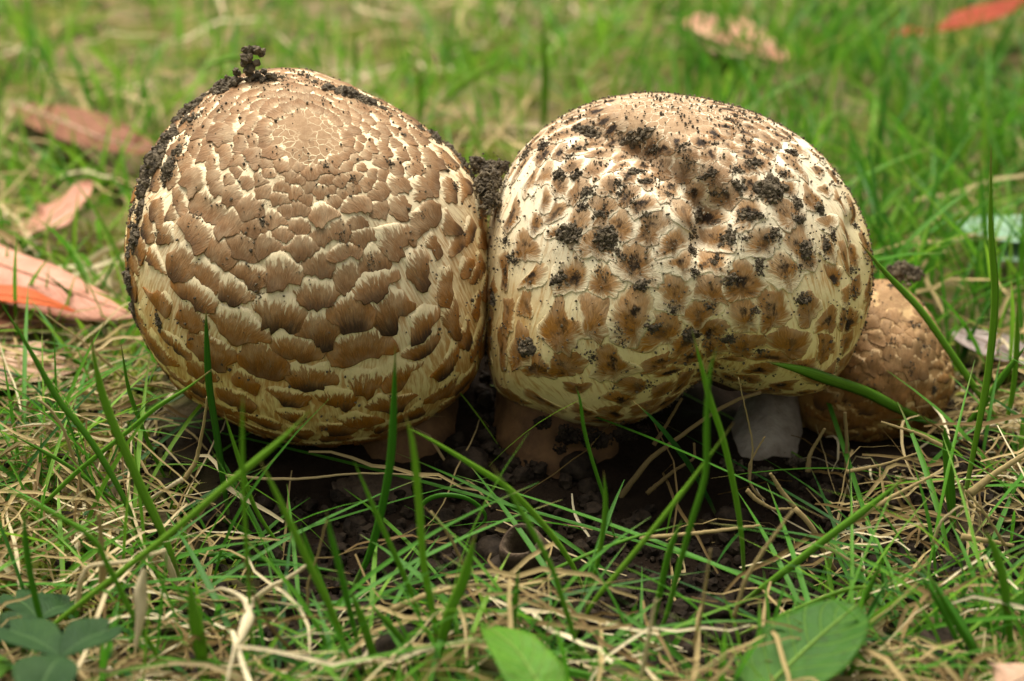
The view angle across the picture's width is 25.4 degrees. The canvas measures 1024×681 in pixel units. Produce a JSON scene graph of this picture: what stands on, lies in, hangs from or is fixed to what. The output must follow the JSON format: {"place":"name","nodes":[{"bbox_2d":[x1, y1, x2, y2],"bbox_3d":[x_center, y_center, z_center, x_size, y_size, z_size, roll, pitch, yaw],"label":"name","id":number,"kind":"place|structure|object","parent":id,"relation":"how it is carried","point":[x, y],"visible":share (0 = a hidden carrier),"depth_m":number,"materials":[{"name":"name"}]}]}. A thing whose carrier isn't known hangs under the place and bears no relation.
{"place":"outdoors","nodes":[
{"label":"outdoors","id":0,"kind":"place"},
{"bbox_2d":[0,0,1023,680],"bbox_3d":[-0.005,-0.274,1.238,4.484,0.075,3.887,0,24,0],"label":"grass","id":1,"kind":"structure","parent":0,"point":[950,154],"depth_m":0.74,"materials":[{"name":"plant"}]},
{"bbox_2d":[0,0,1023,680],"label":"ground","id":2,"kind":"structure","parent":0,"point":[626,462],"depth_m":0.62,"materials":[{"name":"plant"}]},
{"bbox_2d":[22,508,43,618],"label":"grass blade","id":3,"kind":"object","parent":2,"relation":"on","point":[31,578],"depth_m":0.50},
{"bbox_2d":[0,284,79,312],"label":"fallen leaf","id":4,"kind":"object","parent":2,"relation":"on","point":[34,296],"visible":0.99,"depth_m":0.66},
{"bbox_2d":[0,302,79,328],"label":"fallen leaf","id":5,"kind":"object","parent":2,"relation":"on","point":[4,319],"visible":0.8,"depth_m":0.67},
{"bbox_2d":[0,589,80,642],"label":"clover leaf","id":6,"kind":"object","parent":2,"relation":"on","point":[53,604],"visible":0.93,"depth_m":0.52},
{"bbox_2d":[0,341,81,382],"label":"fallen leaf","id":7,"kind":"object","parent":2,"relation":"on","point":[47,366],"visible":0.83,"depth_m":0.64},
{"bbox_2d":[0,180,92,242],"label":"fallen leaf","id":8,"kind":"object","parent":2,"relation":"on","point":[64,208],"visible":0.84,"depth_m":0.74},
{"bbox_2d":[0,618,121,680],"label":"clover leaf","id":9,"kind":"object","parent":2,"relation":"on","point":[51,642],"visible":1,"depth_m":0.48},
{"bbox_2d":[0,244,132,320],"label":"fallen leaf","id":10,"kind":"object","parent":2,"relation":"on","point":[28,267],"visible":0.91,"depth_m":0.67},
{"bbox_2d":[37,398,97,522],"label":"grass blade","id":11,"kind":"object","parent":2,"relation":"on","point":[67,441],"visible":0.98,"depth_m":0.56,"materials":[{"name":"plant"}]},
{"bbox_2d":[12,434,124,506],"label":"grass blade","id":12,"kind":"object","parent":2,"relation":"on","point":[59,460],"depth_m":0.57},
{"bbox_2d":[0,301,139,542],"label":"grass blade","id":13,"kind":"object","parent":2,"relation":"on","point":[73,418],"depth_m":0.54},
{"bbox_2d":[12,103,155,154],"bbox_3d":[-0.156,-0.075,0.815,0.087,0.006,0.028,20,31,37],"label":"fallen leaf","id":14,"kind":"object","parent":2,"relation":"on","point":[96,128],"visible":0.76,"depth_m":0.81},
{"bbox_2d":[0,488,173,680],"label":"grass blade","id":15,"kind":"object","parent":2,"relation":"on","point":[103,556],"depth_m":0.49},
{"bbox_2d":[1,369,211,537],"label":"grass blade","id":16,"kind":"object","parent":2,"relation":"on","point":[88,462],"depth_m":0.55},
{"bbox_2d":[75,549,164,610],"bbox_3d":[-0.088,0.053,0.508,0.022,0.016,0.002,0,24,0],"label":"dry stalk","id":17,"kind":"object","parent":2,"relation":"on","point":[82,577],"visible":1,"depth_m":0.51,"materials":[{"name":"plant"}]},
{"bbox_2d":[91,336,180,577],"bbox_3d":[-0.087,0.028,0.528,0.017,0.065,0.003,0,24,0],"label":"grass blade","id":18,"kind":"object","parent":2,"relation":"on","point":[138,481],"depth_m":0.53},
{"bbox_2d":[121,345,165,477],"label":"grass blade","id":19,"kind":"object","parent":2,"relation":"on","point":[136,412],"depth_m":0.58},
{"bbox_2d":[11,409,311,661],"bbox_3d":[-0.077,0.043,0.495,0.070,0.064,0.004,0,24,0],"label":"grass blade","id":20,"kind":"object","parent":2,"relation":"on","point":[195,512],"depth_m":0.49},
{"bbox_2d":[160,548,185,611],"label":"grass blade","id":21,"kind":"object","parent":2,"relation":"on","point":[171,570],"visible":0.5,"depth_m":0.54,"materials":[{"name":"plant"}]},
{"bbox_2d":[188,581,209,680],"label":"grass blade","id":22,"kind":"object","parent":2,"relation":"on","point":[195,623],"depth_m":0.49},
{"bbox_2d":[204,311,229,514],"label":"grass blade","id":23,"kind":"object","parent":2,"relation":"on","point":[212,409],"depth_m":0.56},
{"bbox_2d":[195,587,254,680],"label":"dry stalk","id":24,"kind":"object","parent":2,"relation":"on","point":[247,621],"visible":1,"depth_m":0.49,"materials":[{"name":"plant"}]},
{"bbox_2d":[240,393,254,679],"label":"grass blade","id":25,"kind":"object","parent":2,"relation":"on","point":[243,496],"depth_m":0.48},
{"bbox_2d":[224,413,283,550],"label":"grass blade","id":26,"kind":"object","parent":2,"relation":"on","point":[255,508],"depth_m":0.55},
{"bbox_2d":[174,551,349,573],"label":"grass blade","id":27,"kind":"object","parent":2,"relation":"on","point":[262,560],"depth_m":0.56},
{"bbox_2d":[243,559,294,657],"bbox_3d":[-0.052,0.058,0.487,0.011,0.025,0.002,0,24,0],"label":"dry stalk","id":28,"kind":"object","parent":2,"relation":"on","point":[281,639],"visible":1,"depth_m":0.49,"materials":[{"name":"plant"}]},
{"bbox_2d":[251,565,306,604],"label":"dry stalk","id":29,"kind":"object","parent":2,"relation":"on","point":[263,592],"visible":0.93,"depth_m":0.51,"materials":[{"name":"plant"}]},
{"bbox_2d":[124,68,487,462],"bbox_3d":[-0.053,-0.012,0.604,0.096,0.120,0.095,0,24,0],"label":"mushroom","id":30,"kind":"object","parent":2,"relation":"on","point":[392,291],"visible":0.95,"depth_m":0.56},
{"bbox_2d":[128,221,139,254],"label":"soil clod","id":31,"kind":"object","parent":30,"relation":"on","point":[134,237],"visible":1,"depth_m":0.58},
{"bbox_2d":[134,177,150,199],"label":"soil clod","id":32,"kind":"object","parent":30,"relation":"on","point":[142,186],"visible":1,"depth_m":0.58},
{"bbox_2d":[136,140,162,184],"bbox_3d":[-0.092,-0.045,0.581,0.008,0.011,0.011,0,24,0],"label":"soil clod","id":33,"kind":"object","parent":30,"relation":"on","point":[153,160],"visible":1,"depth_m":0.58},
{"bbox_2d":[159,149,178,187],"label":"soil clod","id":34,"kind":"object","parent":30,"relation":"on","point":[167,168],"visible":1,"depth_m":0.57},
{"bbox_2d":[170,97,203,123],"bbox_3d":[-0.084,-0.059,0.587,0.009,0.008,0.008,0,24,0],"label":"soil clod","id":35,"kind":"object","parent":30,"relation":"on","point":[187,108],"visible":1,"depth_m":0.58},
{"bbox_2d":[208,76,241,94],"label":"soil clod","id":36,"kind":"object","parent":30,"relation":"on","point":[223,85],"visible":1,"depth_m":0.58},
{"bbox_2d":[224,45,276,86],"bbox_3d":[-0.067,-0.070,0.580,0.014,0.011,0.007,0,24,0],"label":"soil clod","id":37,"kind":"object","parent":30,"relation":"on","point":[248,65],"visible":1,"depth_m":0.58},
{"bbox_2d":[334,85,358,98],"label":"soil clod","id":38,"kind":"object","parent":30,"relation":"on","point":[347,91],"visible":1,"depth_m":0.58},
{"bbox_2d":[472,163,502,193],"bbox_3d":[-0.006,-0.042,0.590,0.008,0.006,0.009,0,24,0],"label":"soil clod","id":39,"kind":"object","parent":30,"relation":"on","point":[488,177],"visible":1,"depth_m":0.59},
{"bbox_2d":[259,459,354,676],"bbox_3d":[-0.044,0.050,0.490,0.019,0.056,0.003,0,24,0],"label":"grass blade","id":40,"kind":"object","parent":2,"relation":"on","point":[313,573],"depth_m":0.49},
{"bbox_2d":[226,472,441,480],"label":"dry stalk","id":41,"kind":"object","parent":2,"relation":"on","point":[292,479],"visible":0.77,"depth_m":0.57,"materials":[{"name":"plant"}]},
{"bbox_2d":[326,512,365,674],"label":"grass blade","id":42,"kind":"object","parent":2,"relation":"on","point":[341,574],"depth_m":0.49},
{"bbox_2d":[350,590,381,680],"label":"grass blade","id":43,"kind":"object","parent":2,"relation":"on","point":[368,638],"depth_m":0.50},
{"bbox_2d":[331,472,413,503],"bbox_3d":[-0.036,0.039,0.590,0.024,0.008,0.016,0,24,0],"label":"bark chip","id":44,"kind":"object","parent":2,"relation":"on","point":[352,484],"visible":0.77,"depth_m":0.59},
{"bbox_2d":[352,344,396,585],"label":"grass blade","id":45,"kind":"object","parent":2,"relation":"on","point":[388,473],"depth_m":0.53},
{"bbox_2d":[354,462,420,623],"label":"grass blade","id":46,"kind":"object","parent":2,"relation":"on","point":[390,545],"depth_m":0.51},
{"bbox_2d":[369,604,423,671],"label":"grass blade","id":47,"kind":"object","parent":2,"relation":"on","point":[393,629],"depth_m":0.50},
{"bbox_2d":[374,625,424,672],"bbox_3d":[-0.026,0.070,0.513,0.012,0.010,0.013,0,24,0],"label":"soil lump","id":48,"kind":"object","parent":2,"relation":"on","point":[384,643],"visible":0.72,"depth_m":0.51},
{"bbox_2d":[417,62,421,118],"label":"grass blade","id":49,"kind":"object","parent":2,"relation":"on","point":[419,97],"depth_m":0.81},
{"bbox_2d":[405,414,442,665],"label":"grass blade","id":50,"kind":"object","parent":2,"relation":"on","point":[420,529],"depth_m":0.49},
{"bbox_2d":[391,583,512,611],"bbox_3d":[-0.013,0.058,0.509,0.028,0.007,0.001,0,24,0],"label":"dry stalk","id":51,"kind":"object","parent":2,"relation":"on","point":[401,605],"visible":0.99,"depth_m":0.51,"materials":[{"name":"plant"}]},
{"bbox_2d":[422,493,486,535],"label":"grass blade","id":52,"kind":"object","parent":2,"relation":"on","point":[425,501],"depth_m":0.56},
{"bbox_2d":[434,533,475,677],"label":"grass blade","id":53,"kind":"object","parent":2,"relation":"on","point":[459,589],"depth_m":0.49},
{"bbox_2d":[441,446,488,479],"bbox_3d":[-0.012,0.033,0.593,0.013,0.009,0.012,0,24,0],"label":"soil lump","id":54,"kind":"object","parent":2,"relation":"on","point":[475,455],"visible":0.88,"depth_m":0.59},
{"bbox_2d":[439,54,513,105],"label":"grass blade","id":55,"kind":"object","parent":2,"relation":"on","point":[459,87],"depth_m":0.85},
{"bbox_2d":[475,535,500,560],"bbox_3d":[-0.005,0.052,0.563,0.009,0.007,0.010,0,24,0],"label":"soil lump","id":56,"kind":"object","parent":2,"relation":"on","point":[486,545],"visible":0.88,"depth_m":0.56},
{"bbox_2d":[411,429,586,596],"bbox_3d":[-0.003,0.040,0.526,0.041,0.045,0.002,0,24,0],"label":"grass blade","id":57,"kind":"object","parent":2,"relation":"on","point":[523,502],"depth_m":0.53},
{"bbox_2d":[0,0,1023,680],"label":"dry straw","id":58,"kind":"object","parent":2,"relation":"on","point":[890,672],"visible":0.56,"depth_m":0.57,"materials":[{"name":"plant"}]},
{"bbox_2d":[97,512,107,597],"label":"grass blade","id":59,"kind":"object","parent":58,"relation":"on","point":[102,574],"visible":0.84,"depth_m":0.51,"materials":[{"name":"plant"}]},
{"bbox_2d":[134,568,147,647],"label":"dry stalk","id":60,"kind":"object","parent":58,"relation":"on","point":[140,598],"visible":1,"depth_m":0.49,"materials":[{"name":"plant"}]},
{"bbox_2d":[183,396,207,479],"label":"dry stalk","id":61,"kind":"object","parent":58,"relation":"on","point":[188,473],"visible":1,"depth_m":0.57,"materials":[{"name":"plant"}]},
{"bbox_2d":[692,549,710,648],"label":"grass blade","id":62,"kind":"object","parent":58,"relation":"on","point":[700,613],"visible":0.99,"depth_m":0.49,"materials":[{"name":"plant"}]},
{"bbox_2d":[987,663,1023,680],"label":"fallen leaf","id":63,"kind":"object","parent":58,"relation":"on","point":[1008,671],"visible":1,"depth_m":0.47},
{"bbox_2d":[0,351,1023,680],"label":"soil crumbs","id":64,"kind":"object","parent":2,"relation":"on","point":[514,471],"visible":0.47,"depth_m":0.57,"materials":[{"name":"soil"}]},
{"bbox_2d":[0,0,1023,646],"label":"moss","id":65,"kind":"object","parent":2,"relation":"on","point":[66,448],"visible":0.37,"depth_m":0.66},
{"bbox_2d":[512,567,518,628],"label":"grass blade","id":66,"kind":"object","parent":2,"relation":"on","point":[515,601],"depth_m":0.49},
{"bbox_2d":[480,621,566,680],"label":"broad leaf","id":67,"kind":"object","parent":2,"relation":"on","point":[519,655],"visible":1,"depth_m":0.47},
{"bbox_2d":[499,523,549,575],"bbox_3d":[0.003,0.051,0.548,0.012,0.012,0.012,0,24,0],"label":"seed cup","id":68,"kind":"object","parent":2,"relation":"on","point":[514,544],"visible":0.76,"depth_m":0.55,"materials":[{"name":"brown plant"}]},
{"bbox_2d":[490,463,584,670],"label":"grass blade","id":69,"kind":"object","parent":2,"relation":"on","point":[538,542],"depth_m":0.49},
{"bbox_2d":[541,11,548,127],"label":"grass blade","id":70,"kind":"object","parent":2,"relation":"on","point":[545,83],"depth_m":0.83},
{"bbox_2d":[559,451,596,481],"bbox_3d":[0.017,0.033,0.593,0.011,0.008,0.010,0,24,0],"label":"soil lump","id":71,"kind":"object","parent":2,"relation":"on","point":[580,467],"visible":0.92,"depth_m":0.59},
{"bbox_2d":[576,388,615,539],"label":"grass blade","id":72,"kind":"object","parent":2,"relation":"on","point":[590,451],"depth_m":0.55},
{"bbox_2d":[585,470,607,609],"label":"grass blade","id":73,"kind":"object","parent":2,"relation":"on","point":[603,527],"depth_m":0.52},
{"bbox_2d":[579,426,613,449],"bbox_3d":[0.022,0.025,0.587,0.010,0.006,0.005,0,24,0],"label":"soil clod","id":74,"kind":"object","parent":2,"relation":"on","point":[602,440],"visible":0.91,"depth_m":0.59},
{"bbox_2d":[521,523,685,585],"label":"grass blade","id":75,"kind":"object","parent":2,"relation":"on","point":[578,558],"depth_m":0.54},
{"bbox_2d":[639,598,656,677],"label":"dry stalk","id":76,"kind":"object","parent":2,"relation":"on","point":[645,656],"visible":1,"depth_m":0.48,"materials":[{"name":"plant"}]},
{"bbox_2d":[572,424,732,642],"bbox_3d":[0.031,0.043,0.504,0.035,0.057,0.003,0,24,0],"label":"grass blade","id":77,"kind":"object","parent":2,"relation":"on","point":[640,544],"depth_m":0.51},
{"bbox_2d":[652,520,681,630],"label":"grass blade","id":78,"kind":"object","parent":2,"relation":"on","point":[666,562],"depth_m":0.51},
{"bbox_2d":[645,443,695,494],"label":"dry stalk","id":79,"kind":"object","parent":2,"relation":"on","point":[650,490],"visible":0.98,"depth_m":0.58,"materials":[{"name":"plant"}]},
{"bbox_2d":[486,93,872,478],"bbox_3d":[0.044,-0.010,0.606,0.102,0.114,0.093,0,24,0],"label":"mushroom","id":80,"kind":"object","parent":2,"relation":"on","point":[536,388],"visible":0.95,"depth_m":0.57,"materials":[{"name":"plant"}]},
{"bbox_2d":[478,190,501,215],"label":"soil clod","id":81,"kind":"object","parent":80,"relation":"on","point":[489,199],"visible":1,"depth_m":0.59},
{"bbox_2d":[517,335,535,357],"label":"soil clod","id":82,"kind":"object","parent":80,"relation":"on","point":[524,349],"visible":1,"depth_m":0.57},
{"bbox_2d":[555,219,582,244],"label":"soil clod","id":83,"kind":"object","parent":80,"relation":"on","point":[570,233],"visible":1,"depth_m":0.56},
{"bbox_2d":[555,423,583,445],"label":"soil clod","id":84,"kind":"object","parent":80,"relation":"on","point":[568,436],"visible":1,"depth_m":0.59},
{"bbox_2d":[571,122,601,138],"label":"soil clod","id":85,"kind":"object","parent":80,"relation":"on","point":[586,130],"visible":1,"depth_m":0.58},
{"bbox_2d":[591,224,618,251],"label":"soil clod","id":86,"kind":"object","parent":80,"relation":"on","point":[605,235],"visible":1,"depth_m":0.56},
{"bbox_2d":[617,127,654,149],"bbox_3d":[0.030,-0.051,0.573,0.011,0.008,0.005,0,24,0],"label":"soil clod","id":87,"kind":"object","parent":80,"relation":"on","point":[636,138],"visible":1,"depth_m":0.57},
{"bbox_2d":[736,208,764,222],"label":"soil clod","id":88,"kind":"object","parent":80,"relation":"on","point":[744,214],"visible":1,"depth_m":0.56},
{"bbox_2d":[752,173,789,204],"bbox_3d":[0.064,-0.037,0.561,0.010,0.006,0.008,0,24,0],"label":"soil clod","id":89,"kind":"object","parent":80,"relation":"on","point":[772,185],"visible":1,"depth_m":0.56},
{"bbox_2d":[652,340,719,648],"bbox_3d":[0.038,0.035,0.497,0.012,0.079,0.004,0,24,0],"label":"grass blade","id":90,"kind":"object","parent":2,"relation":"on","point":[693,515],"depth_m":0.50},
{"bbox_2d":[618,390,761,497],"bbox_3d":[0.045,0.027,0.582,0.036,0.032,0.002,0,24,0],"label":"dry stalk","id":91,"kind":"object","parent":2,"relation":"on","point":[624,491],"visible":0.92,"depth_m":0.58,"materials":[{"name":"plant"}]},
{"bbox_2d":[639,524,759,539],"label":"dry stalk","id":92,"kind":"object","parent":2,"relation":"on","point":[656,536],"visible":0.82,"depth_m":0.54,"materials":[{"name":"plant"}]},
{"bbox_2d":[690,592,733,622],"bbox_3d":[0.048,0.065,0.546,0.011,0.008,0.010,0,24,0],"label":"soil lump","id":93,"kind":"object","parent":2,"relation":"on","point":[723,614],"visible":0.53,"depth_m":0.54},
{"bbox_2d":[692,331,745,578],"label":"grass blade","id":94,"kind":"object","parent":2,"relation":"on","point":[724,444],"depth_m":0.53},
{"bbox_2d":[715,506,750,530],"bbox_3d":[0.056,0.045,0.581,0.009,0.006,0.008,0,24,0],"label":"soil lump","id":95,"kind":"object","parent":2,"relation":"on","point":[726,512],"visible":0.73,"depth_m":0.58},
{"bbox_2d":[683,14,786,60],"bbox_3d":[0.088,-0.124,0.926,0.028,0.006,0.072,-15,28,-30],"label":"fallen leaf","id":96,"kind":"object","parent":2,"relation":"on","point":[737,31],"visible":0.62,"depth_m":0.92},
{"bbox_2d":[732,510,793,617],"bbox_3d":[0.055,0.049,0.502,0.012,0.028,0.002,0,24,0],"label":"dry stalk","id":97,"kind":"object","parent":2,"relation":"on","point":[748,574],"visible":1,"depth_m":0.50,"materials":[{"name":"plant"}]},
{"bbox_2d":[733,600,868,680],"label":"broad leaf","id":98,"kind":"object","parent":2,"relation":"on","point":[832,635],"visible":1,"depth_m":0.49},
{"bbox_2d":[739,585,881,635],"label":"grass blade","id":99,"kind":"object","parent":2,"relation":"on","point":[834,593],"depth_m":0.52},
{"bbox_2d":[793,506,836,569],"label":"dry stalk","id":100,"kind":"object","parent":2,"relation":"on","point":[802,516],"visible":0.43,"depth_m":0.56,"materials":[{"name":"plant"}]},
{"bbox_2d":[739,478,904,606],"bbox_3d":[0.071,0.047,0.524,0.037,0.035,0.002,0,24,0],"label":"grass blade","id":101,"kind":"object","parent":2,"relation":"on","point":[826,538],"depth_m":0.52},
{"bbox_2d":[731,279,954,460],"bbox_3d":[0.091,0.018,0.625,0.049,0.062,0.087,15,28,31],"label":"mushroom","id":102,"kind":"object","parent":2,"relation":"on","point":[777,421],"visible":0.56,"depth_m":0.61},
{"bbox_2d":[124,67,955,470],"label":"soil specks","id":103,"kind":"object","parent":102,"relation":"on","point":[868,243],"visible":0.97,"depth_m":0.57,"materials":[{"name":"soil"}]},
{"bbox_2d":[886,260,925,286],"bbox_3d":[0.111,-0.019,0.639,0.010,0.006,0.009,-13,27,-28],"label":"soil clod","id":104,"kind":"object","parent":102,"relation":"on","point":[899,270],"visible":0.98,"depth_m":0.64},
{"bbox_2d":[766,361,944,431],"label":"grass blade","id":105,"kind":"object","parent":2,"relation":"on","point":[829,379],"depth_m":0.60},
{"bbox_2d":[857,557,883,606],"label":"grass blade","id":106,"kind":"object","parent":2,"relation":"on","point":[868,589],"depth_m":0.50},
{"bbox_2d":[853,474,932,524],"bbox_3d":[0.091,0.038,0.545,0.019,0.014,0.001,0,24,0],"label":"dry stalk","id":107,"kind":"object","parent":2,"relation":"on","point":[885,500],"visible":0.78,"depth_m":0.54,"materials":[{"name":"plant"}]},
{"bbox_2d":[881,421,942,447],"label":"dry stalk","id":108,"kind":"object","parent":2,"relation":"on","point":[930,440],"visible":0.9,"depth_m":0.58,"materials":[{"name":"plant"}]},
{"bbox_2d":[860,243,998,418],"bbox_3d":[0.108,-0.003,0.604,0.049,0.061,0.012,-10,26,-21],"label":"grass blade","id":109,"kind":"object","parent":2,"relation":"on","point":[929,322],"depth_m":0.61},
{"bbox_2d":[907,626,974,678],"bbox_3d":[0.096,0.071,0.510,0.014,0.011,0.015,19,30,36],"label":"soil lump","id":110,"kind":"object","parent":2,"relation":"on","point":[944,634],"visible":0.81,"depth_m":0.51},
{"bbox_2d":[916,569,977,674],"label":"grass blade","id":111,"kind":"object","parent":2,"relation":"on","point":[936,599],"depth_m":0.50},
{"bbox_2d":[942,428,956,528],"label":"grass blade","id":112,"kind":"object","parent":2,"relation":"on","point":[950,494],"depth_m":0.56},
{"bbox_2d":[927,572,990,677],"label":"grass blade","id":113,"kind":"object","parent":2,"relation":"on","point":[963,634],"depth_m":0.49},
{"bbox_2d":[960,151,998,510],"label":"grass blade","id":114,"kind":"object","parent":2,"relation":"on","point":[992,331],"depth_m":0.55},
{"bbox_2d":[937,0,1023,30],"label":"fallen leaf","id":115,"kind":"object","parent":2,"relation":"on","point":[995,10],"visible":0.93,"depth_m":0.92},
{"bbox_2d":[952,329,1023,363],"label":"fallen leaf","id":116,"kind":"object","parent":2,"relation":"on","point":[981,337],"visible":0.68,"depth_m":0.66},
{"bbox_2d":[958,215,1021,242],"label":"grey green leaf","id":117,"kind":"object","parent":2,"relation":"on","point":[1004,230],"visible":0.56,"depth_m":0.73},
{"bbox_2d":[961,348,1023,430],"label":"grass blade","id":118,"kind":"object","parent":2,"relation":"on","point":[1003,375],"depth_m":0.61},
{"bbox_2d":[966,452,1023,496],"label":"dry stalk","id":119,"kind":"object","parent":2,"relation":"on","point":[974,489],"visible":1,"depth_m":0.56,"materials":[{"name":"plant"}]},
{"bbox_2d":[984,529,1014,662],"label":"grass blade","id":120,"kind":"object","parent":2,"relation":"on","point":[1001,573],"depth_m":0.50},
{"bbox_2d":[1003,304,1019,431],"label":"grass blade","id":121,"kind":"object","parent":2,"relation":"on","point":[1014,371],"depth_m":0.61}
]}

